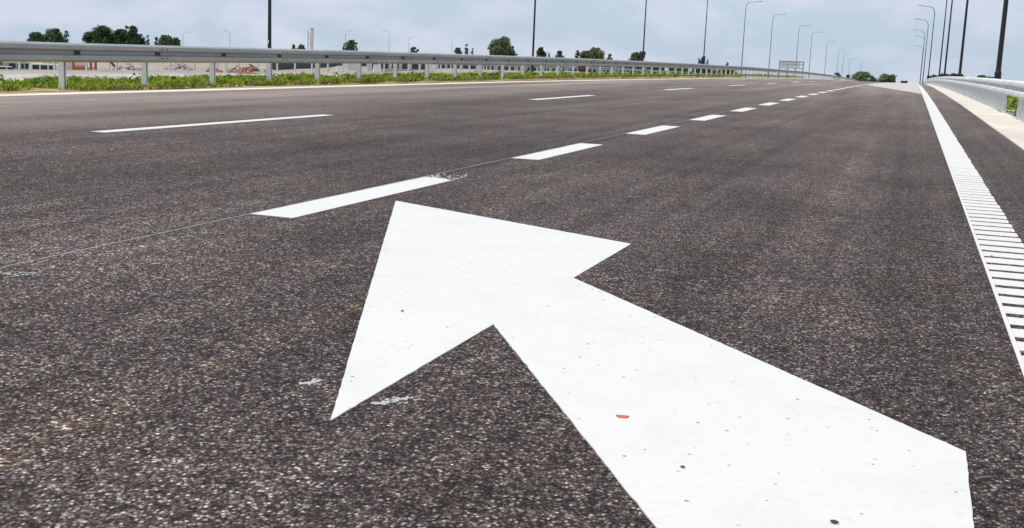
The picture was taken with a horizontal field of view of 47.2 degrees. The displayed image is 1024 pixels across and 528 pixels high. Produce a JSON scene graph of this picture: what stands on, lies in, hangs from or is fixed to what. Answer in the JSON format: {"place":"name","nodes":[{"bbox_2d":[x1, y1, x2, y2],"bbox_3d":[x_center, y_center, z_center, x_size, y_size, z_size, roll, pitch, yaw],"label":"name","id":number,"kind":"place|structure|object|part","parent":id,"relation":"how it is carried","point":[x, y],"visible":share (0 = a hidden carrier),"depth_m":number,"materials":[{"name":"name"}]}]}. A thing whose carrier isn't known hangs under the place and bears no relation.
{"place":"outdoors","nodes":[
{"label":"outdoors","id":0,"kind":"place"},
{"bbox_2d":[0,74,382,81],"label":"second carriageway","id":1,"kind":"structure","parent":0,"point":[23,76],"depth_m":44.70,"materials":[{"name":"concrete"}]},
{"bbox_2d":[336,66,346,71],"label":"concrete block","id":2,"kind":"object","parent":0,"point":[339,68],"depth_m":185.24,"materials":[{"name":"grey concrete"}]},
{"bbox_2d":[0,62,693,76],"bbox_3d":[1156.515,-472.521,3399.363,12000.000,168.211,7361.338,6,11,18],"label":"ground","id":3,"kind":"structure","parent":0,"point":[153,68],"depth_m":182.25,"materials":[{"name":"soil"}]},
{"bbox_2d":[0,66,15,69],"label":"parked car","id":4,"kind":"object","parent":3,"relation":"on","point":[7,68],"visible":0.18,"depth_m":151.82,"materials":[{"name":"beige paint"}]},
{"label":"side window","id":5,"kind":"part","parent":4,"relation":"part of","materials":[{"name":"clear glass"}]},
{"bbox_2d":[2,62,32,69],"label":"parked van","id":6,"kind":"object","parent":3,"relation":"on","point":[24,65],"visible":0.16,"depth_m":155.83,"materials":[{"name":"paint"}]},
{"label":"side window","id":7,"kind":"part","parent":6,"relation":"part of","materials":[{"name":"black glass"}]},
{"bbox_2d":[27,32,45,41],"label":"tree","id":8,"kind":"object","parent":3,"relation":"on","point":[36,37],"visible":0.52,"depth_m":236.67,"materials":[{"name":"green plant"}]},
{"bbox_2d":[29,63,57,69],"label":"parked van","id":9,"kind":"object","parent":3,"relation":"on","point":[35,66],"visible":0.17,"depth_m":151.54,"materials":[{"name":"white paint"}]},
{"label":"side window","id":10,"kind":"part","parent":9,"relation":"part of","materials":[{"name":"black glass"}]},
{"bbox_2d":[45,28,65,42],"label":"tree","id":11,"kind":"object","parent":3,"relation":"on","point":[55,34],"visible":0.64,"depth_m":233.16,"materials":[{"name":"green plant"}]},
{"bbox_2d":[42,62,84,69],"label":"site container","id":12,"kind":"object","parent":3,"relation":"on","point":[68,65],"visible":0.16,"depth_m":169.84,"materials":[{"name":"white metal"}]},
{"bbox_2d":[63,30,70,42],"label":"tree","id":13,"kind":"object","parent":3,"relation":"on","point":[65,36],"visible":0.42,"depth_m":240.65,"materials":[{"name":"green plant"}]},
{"bbox_2d":[72,62,96,69],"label":"red machine","id":14,"kind":"object","parent":3,"relation":"on","point":[78,67],"visible":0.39,"depth_m":159.10,"materials":[{"name":"paint"}]},
{"bbox_2d":[81,31,96,42],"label":"tree","id":15,"kind":"object","parent":3,"relation":"on","point":[87,38],"visible":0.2,"depth_m":230.50,"materials":[{"name":"green plant"}]},
{"bbox_2d":[89,24,118,43],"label":"tree","id":16,"kind":"object","parent":3,"relation":"on","point":[102,34],"visible":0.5,"depth_m":226.59,"materials":[{"name":"green plant"}]},
{"bbox_2d":[113,28,127,43],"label":"tree","id":17,"kind":"object","parent":3,"relation":"on","point":[121,38],"visible":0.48,"depth_m":234.19,"materials":[{"name":"green plant"}]},
{"bbox_2d":[111,62,140,70],"bbox_3d":[-19.237,-9.843,58.642,1.728,0.443,1.204,6,11,18],"label":"rubble pile","id":18,"kind":"object","parent":3,"relation":"on","point":[129,66],"visible":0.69,"depth_m":58.40,"materials":[{"name":"stone"}]},
{"bbox_2d":[123,25,140,44],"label":"tree","id":19,"kind":"object","parent":3,"relation":"on","point":[133,36],"visible":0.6,"depth_m":230.25,"materials":[{"name":"green plant"}]},
{"bbox_2d":[139,34,146,44],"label":"tree","id":20,"kind":"object","parent":3,"relation":"on","point":[142,40],"visible":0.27,"depth_m":234.27,"materials":[{"name":"green plant"}]},
{"bbox_2d":[157,34,174,45],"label":"tree","id":21,"kind":"object","parent":3,"relation":"on","point":[167,40],"visible":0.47,"depth_m":258.49,"materials":[{"name":"green plant"}]},
{"bbox_2d":[173,37,180,45],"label":"tree","id":22,"kind":"object","parent":3,"relation":"on","point":[177,41],"visible":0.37,"depth_m":264.49,"materials":[{"name":"green plant"}]},
{"bbox_2d":[164,63,192,70],"bbox_3d":[-18.527,-10.980,65.100,1.238,0.459,1.580,-6,13,-41],"label":"rubble pile","id":23,"kind":"object","parent":3,"relation":"on","point":[180,66],"visible":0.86,"depth_m":64.92,"materials":[{"name":"stone"}]},
{"bbox_2d":[205,68,222,72],"bbox_3d":[-15.572,-10.141,61.298,0.899,0.392,0.962,-3,12,-29],"label":"rubble pile","id":24,"kind":"object","parent":3,"relation":"on","point":[219,71],"visible":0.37,"depth_m":61.23,"materials":[{"name":"stone"}]},
{"bbox_2d":[223,63,227,72],"bbox_3d":[-14.942,-10.367,61.212,0.240,1.030,0.240,6,11,18],"label":"white bollard","id":25,"kind":"object","parent":3,"relation":"on","point":[225,67],"visible":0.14,"depth_m":61.15,"materials":[{"name":"white plastic"}]},
{"bbox_2d":[222,66,245,72],"bbox_3d":[-14.599,-10.285,62.127,1.439,0.442,1.670,-6,13,-40],"label":"rubble pile","id":26,"kind":"object","parent":3,"relation":"on","point":[233,69],"visible":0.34,"depth_m":61.84,"materials":[{"name":"stone"}]},
{"bbox_2d":[235,67,256,73],"bbox_3d":[-13.798,-10.001,60.816,1.260,0.420,1.014,6,11,18],"label":"rubble pile","id":27,"kind":"object","parent":3,"relation":"on","point":[247,71],"visible":0.77,"depth_m":60.63,"materials":[{"name":"stone"}]},
{"bbox_2d":[239,64,265,71],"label":"rubble pile","id":28,"kind":"object","parent":3,"relation":"on","point":[253,68],"visible":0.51,"depth_m":68.30,"materials":[{"name":"stone"}]},
{"bbox_2d":[267,0,270,47],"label":"street lamp","id":29,"kind":"object","parent":3,"relation":"on","point":[269,25],"visible":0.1,"depth_m":61.04,"materials":[{"name":"metal"}]},
{"bbox_2d":[272,63,341,69],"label":"dark site fence","id":30,"kind":"object","parent":3,"relation":"on","point":[291,65],"visible":0.12,"depth_m":200.26,"materials":[{"name":"metal"}]},
{"bbox_2d":[307,28,313,48],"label":"white tower","id":31,"kind":"structure","parent":3,"relation":"on","point":[311,44],"depth_m":406.33,"materials":[{"name":"metal"}]},
{"bbox_2d":[344,40,356,50],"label":"tree","id":32,"kind":"object","parent":3,"relation":"on","point":[350,45],"visible":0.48,"depth_m":316.00,"materials":[{"name":"green plant"}]},
{"bbox_2d":[362,66,368,71],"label":"concrete block","id":33,"kind":"object","parent":3,"relation":"on","point":[364,68],"depth_m":180.86,"materials":[{"name":"grey concrete"}]},
{"bbox_2d":[373,64,380,71],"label":"concrete block","id":34,"kind":"object","parent":3,"relation":"on","point":[376,68],"depth_m":178.12,"materials":[{"name":"grey concrete"}]},
{"bbox_2d":[18,62,739,76],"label":"guard rail","id":35,"kind":"object","parent":3,"relation":"on","point":[509,66],"visible":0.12,"depth_m":106.97,"materials":[{"name":"metal"}]},
{"bbox_2d":[0,78,821,96],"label":"gutter","id":36,"kind":"object","parent":3,"relation":"on","point":[92,93],"visible":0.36,"depth_m":22.44,"materials":[{"name":"concrete"}]},
{"bbox_2d":[410,47,418,52],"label":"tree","id":37,"kind":"object","parent":3,"relation":"on","point":[413,49],"visible":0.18,"depth_m":352.41,"materials":[{"name":"green plant"}]},
{"bbox_2d":[454,47,461,53],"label":"tree","id":38,"kind":"object","parent":3,"relation":"on","point":[457,50],"visible":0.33,"depth_m":353.67,"materials":[{"name":"green plant"}]},
{"bbox_2d":[344,63,621,72],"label":"long building","id":39,"kind":"structure","parent":3,"relation":"on","point":[353,67],"depth_m":238.04,"materials":[{"name":"metal"}]},
{"bbox_2d":[488,36,511,55],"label":"tree","id":40,"kind":"object","parent":3,"relation":"on","point":[498,47],"visible":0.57,"depth_m":293.89,"materials":[{"name":"green plant"}]},
{"bbox_2d":[506,46,517,55],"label":"bush","id":41,"kind":"object","parent":3,"relation":"on","point":[512,51],"visible":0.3,"depth_m":294.80,"materials":[{"name":"green plant"}]},
{"bbox_2d":[531,0,535,71],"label":"street lamp","id":42,"kind":"object","parent":3,"relation":"on","point":[532,66],"visible":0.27,"depth_m":103.24,"materials":[{"name":"metal"}]},
{"bbox_2d":[536,47,547,56],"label":"tree","id":43,"kind":"object","parent":3,"relation":"on","point":[541,52],"visible":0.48,"depth_m":324.22,"materials":[{"name":"green plant"}]},
{"bbox_2d":[555,50,564,57],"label":"tree","id":44,"kind":"object","parent":3,"relation":"on","point":[559,53],"visible":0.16,"depth_m":343.94,"materials":[{"name":"green plant"}]},
{"bbox_2d":[578,66,585,71],"bbox_3d":[3.337,-9.246,55.641,0.418,0.620,0.374,6,11,18],"label":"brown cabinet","id":45,"kind":"object","parent":3,"relation":"on","point":[582,68],"visible":0.29,"depth_m":55.48,"materials":[{"name":"metal"}]},
{"bbox_2d":[578,50,589,71],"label":"tree","id":46,"kind":"object","parent":3,"relation":"on","point":[584,54],"visible":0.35,"depth_m":352.70,"materials":[{"name":"green plant"}]},
{"bbox_2d":[588,47,604,71],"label":"tree","id":47,"kind":"object","parent":3,"relation":"on","point":[595,53],"visible":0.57,"depth_m":349.81,"materials":[{"name":"green plant"}]},
{"bbox_2d":[603,54,614,72],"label":"bush","id":48,"kind":"object","parent":3,"relation":"on","point":[609,56],"visible":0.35,"depth_m":363.01,"materials":[{"name":"green plant"}]},
{"bbox_2d":[626,51,641,72],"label":"tree","id":49,"kind":"object","parent":3,"relation":"on","point":[636,56],"visible":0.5,"depth_m":361.78,"materials":[{"name":"green plant"}]},
{"bbox_2d":[641,0,646,71],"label":"street lamp","id":50,"kind":"object","parent":3,"relation":"on","point":[644,34],"visible":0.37,"depth_m":145.04,"materials":[{"name":"metal"}]},
{"bbox_2d":[645,67,665,72],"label":"bush","id":51,"kind":"object","parent":3,"relation":"on","point":[649,68],"visible":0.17,"depth_m":418.38,"materials":[{"name":"green plant"}]},
{"bbox_2d":[666,68,687,71],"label":"bush","id":52,"kind":"object","parent":3,"relation":"on","point":[679,69],"visible":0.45,"depth_m":417.71,"materials":[{"name":"green plant"}]},
{"bbox_2d":[699,56,705,76],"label":"tree","id":53,"kind":"object","parent":3,"relation":"on","point":[701,60],"visible":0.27,"depth_m":389.06,"materials":[{"name":"green plant"}]},
{"bbox_2d":[690,69,717,76],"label":"bush","id":54,"kind":"object","parent":3,"relation":"on","point":[714,70],"visible":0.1,"depth_m":425.68,"materials":[{"name":"green plant"}]},
{"bbox_2d":[702,0,707,76],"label":"street lamp","id":55,"kind":"object","parent":3,"relation":"on","point":[705,38],"visible":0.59,"depth_m":186.84,"materials":[{"name":"metal"}]},
{"bbox_2d":[718,70,736,76],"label":"bush","id":56,"kind":"object","parent":3,"relation":"on","point":[732,71],"visible":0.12,"depth_m":425.94,"materials":[{"name":"green plant"}]},
{"bbox_2d":[740,1,762,76],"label":"street lamp","id":57,"kind":"object","parent":3,"relation":"on","point":[743,37],"visible":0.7,"depth_m":228.27,"materials":[{"name":"grey metal"}]},
{"bbox_2d":[768,14,783,77],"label":"street lamp","id":58,"kind":"object","parent":3,"relation":"on","point":[771,38],"visible":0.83,"depth_m":271.57,"materials":[{"name":"grey metal"}]},
{"bbox_2d":[778,61,803,78],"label":"road sign","id":59,"kind":"object","parent":3,"relation":"on","point":[795,65],"visible":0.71,"depth_m":222.65,"materials":[{"name":"metal"}]},
{"bbox_2d":[851,71,871,81],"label":"tree","id":60,"kind":"object","parent":3,"relation":"on","point":[862,76],"visible":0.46,"depth_m":566.03,"materials":[{"name":"green plant"}]},
{"bbox_2d":[869,76,877,81],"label":"tree","id":61,"kind":"object","parent":3,"relation":"on","point":[873,79],"visible":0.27,"depth_m":576.06,"materials":[{"name":"green plant"}]},
{"bbox_2d":[877,73,889,81],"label":"tree","id":62,"kind":"object","parent":3,"relation":"on","point":[884,77],"visible":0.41,"depth_m":554.96,"materials":[{"name":"green plant"}]},
{"bbox_2d":[888,74,896,82],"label":"tree","id":63,"kind":"object","parent":3,"relation":"on","point":[892,78],"visible":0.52,"depth_m":555.20,"materials":[{"name":"green plant"}]},
{"bbox_2d":[913,29,924,83],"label":"street lamp","id":64,"kind":"object","parent":3,"relation":"on","point":[922,55],"visible":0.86,"depth_m":279.28,"materials":[{"name":"grey metal"}]},
{"bbox_2d":[917,19,928,83],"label":"street lamp","id":65,"kind":"object","parent":3,"relation":"on","point":[925,53],"visible":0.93,"depth_m":232.49,"materials":[{"name":"grey metal"}]},
{"bbox_2d":[918,5,934,78],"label":"street lamp","id":66,"kind":"object","parent":3,"relation":"on","point":[931,41],"visible":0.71,"depth_m":197.49,"materials":[{"name":"metal"}]},
{"bbox_2d":[938,0,946,76],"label":"street lamp","id":67,"kind":"object","parent":3,"relation":"on","point":[942,41],"visible":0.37,"depth_m":152.53,"materials":[{"name":"metal"}]},
{"bbox_2d":[943,0,952,76],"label":"street lamp","id":68,"kind":"object","parent":3,"relation":"on","point":[944,75],"visible":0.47,"depth_m":120.19,"materials":[{"name":"metal"}]},
{"bbox_2d":[950,73,963,76],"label":"bush","id":69,"kind":"object","parent":3,"relation":"on","point":[954,74],"visible":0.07,"depth_m":304.49,"materials":[{"name":"green plant"}]},
{"bbox_2d":[958,0,968,76],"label":"street lamp","id":70,"kind":"object","parent":3,"relation":"on","point":[962,46],"visible":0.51,"depth_m":83.28,"materials":[{"name":"metal"}]},
{"bbox_2d":[926,84,1023,149],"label":"gutter","id":71,"kind":"object","parent":3,"relation":"on","point":[1011,130],"visible":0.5,"depth_m":22.41,"materials":[{"name":"concrete"}]},
{"bbox_2d":[994,0,1008,78],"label":"street lamp","id":72,"kind":"object","parent":3,"relation":"on","point":[998,73],"visible":0.55,"depth_m":45.40,"materials":[{"name":"metal"}]},
{"bbox_2d":[0,70,804,93],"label":"verge","id":73,"kind":"structure","parent":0,"point":[43,90],"depth_m":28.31,"materials":[{"name":"green plant"}]},
{"bbox_2d":[0,41,857,89],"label":"guard rail","id":74,"kind":"object","parent":73,"relation":"on","point":[61,54],"visible":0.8,"depth_m":25.44,"materials":[{"name":"metal"}]},
{"bbox_2d":[429,64,436,72],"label":"concrete block","id":75,"kind":"object","parent":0,"point":[434,68],"depth_m":186.79,"materials":[{"name":"grey concrete"}]},
{"bbox_2d":[0,79,1023,527],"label":"road","id":76,"kind":"structure","parent":0,"point":[822,235],"depth_m":4.46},
{"bbox_2d":[2,272,37,275],"bbox_3d":[-1.746,0.035,4.175,0.127,0.003,0.063,-2,11,-21],"label":"paint splash","id":77,"kind":"object","parent":76,"relation":"on","point":[33,273],"visible":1,"depth_m":4.17,"materials":[{"name":"white paint"}]},
{"bbox_2d":[91,114,330,132],"bbox_3d":[-3.029,-1.535,12.687,0.160,0.002,4.450,6,11,18],"label":"thin lane dash","id":78,"kind":"object","parent":76,"relation":"on","point":[146,128],"visible":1,"depth_m":12.13,"materials":[{"name":"paint"}]},
{"bbox_2d":[298,378,323,385],"bbox_3d":[-0.512,0.299,2.982,0.040,0.003,0.063,9,12,32],"label":"paint splash","id":79,"kind":"object","parent":76,"relation":"on","point":[314,380],"visible":1,"depth_m":2.97,"materials":[{"name":"white paint"}]},
{"bbox_2d":[252,174,467,217],"bbox_3d":[-0.783,-0.437,7.047,0.241,0.002,2.586,6,11,18],"label":"lane marking","id":80,"kind":"object","parent":76,"relation":"on","point":[311,207],"visible":1,"depth_m":6.65,"materials":[{"name":"paint"}]},
{"bbox_2d":[0,103,763,267],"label":"guide line","id":81,"kind":"object","parent":76,"relation":"on","point":[292,204],"visible":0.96,"depth_m":5.95,"materials":[{"name":"white paint"}]},
{"bbox_2d":[371,396,413,404],"bbox_3d":[-0.292,0.331,2.853,0.119,0.003,0.041,-8,14,-44],"label":"paint splash","id":82,"kind":"object","parent":76,"relation":"on","point":[394,400],"visible":1,"depth_m":2.85,"materials":[{"name":"white paint"}]},
{"bbox_2d":[514,143,600,159],"bbox_3d":[0.450,-1.026,10.632,0.233,0.002,2.122,6,11,18],"label":"lane marking","id":83,"kind":"object","parent":76,"relation":"on","point":[556,152],"visible":1,"depth_m":10.47,"materials":[{"name":"paint"}]},
{"bbox_2d":[528,95,595,99],"bbox_3d":[1.118,-3.515,24.741,0.190,0.002,4.450,6,11,18],"label":"thin lane dash","id":84,"kind":"object","parent":76,"relation":"on","point":[561,97],"visible":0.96,"depth_m":24.50,"materials":[{"name":"paint"}]},
{"bbox_2d":[330,201,973,527],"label":"painted arrow","id":85,"kind":"object","parent":76,"relation":"on","point":[746,441],"visible":1,"depth_m":3.01,"materials":[{"name":"paint"}]},
{"bbox_2d":[616,415,628,417],"bbox_3d":[0.263,0.361,2.788,0.032,0.004,0.024,4,10,7],"label":"red petal","id":86,"kind":"object","parent":85,"relation":"on","point":[623,416],"visible":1,"depth_m":2.78,"materials":[{"name":"red plant"}]},
{"bbox_2d":[626,125,679,134],"bbox_3d":[1.754,-1.651,14.437,0.233,0.002,2.122,6,11,18],"label":"lane marking","id":87,"kind":"object","parent":76,"relation":"on","point":[651,130],"visible":1,"depth_m":14.30,"materials":[{"name":"paint"}]},
{"bbox_2d":[690,115,725,120],"bbox_3d":[3.058,-2.276,18.241,0.233,0.002,2.122,6,11,18],"label":"lane marking","id":88,"kind":"object","parent":76,"relation":"on","point":[705,118],"visible":1,"depth_m":18.18,"materials":[{"name":"paint"}]},
{"bbox_2d":[732,108,756,111],"bbox_3d":[4.362,-2.901,22.045,0.230,0.002,2.120,6,11,18],"label":"lane marking","id":89,"kind":"object","parent":76,"relation":"on","point":[742,109],"visible":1,"depth_m":21.99,"materials":[{"name":"paint"}]},
{"bbox_2d":[760,102,777,105],"bbox_3d":[5.666,-3.526,25.850,0.230,0.002,2.120,6,11,18],"label":"lane marking","id":90,"kind":"object","parent":76,"relation":"on","point":[769,103],"visible":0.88,"depth_m":25.98,"materials":[{"name":"paint"}]},
{"bbox_2d":[917,84,1023,376],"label":"ribbed edge line","id":91,"kind":"object","parent":76,"relation":"on","point":[957,158],"visible":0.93,"depth_m":6.45,"materials":[{"name":"paint"}]},
{"bbox_2d":[0,0,1023,83],"label":"sky","id":92,"kind":"structure","parent":0,"point":[881,37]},
{"bbox_2d":[869,82,920,93],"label":"pale pavement","id":93,"kind":"structure","parent":0,"point":[910,87],"depth_m":71.95,"materials":[{"name":"concrete"}]},
{"bbox_2d":[950,90,1023,123],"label":"verge","id":94,"kind":"structure","parent":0,"point":[1009,115],"depth_m":26.38,"materials":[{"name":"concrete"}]},
{"bbox_2d":[921,76,1023,121],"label":"guard rail","id":95,"kind":"object","parent":94,"relation":"on","point":[992,92],"visible":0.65,"depth_m":32.13,"materials":[{"name":"metal"}]},
{"bbox_2d":[997,95,1017,115],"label":"grass","id":96,"kind":"structure","parent":94,"relation":"on","point":[1012,103],"depth_m":32.81,"materials":[{"name":"green plant"}]}
]}

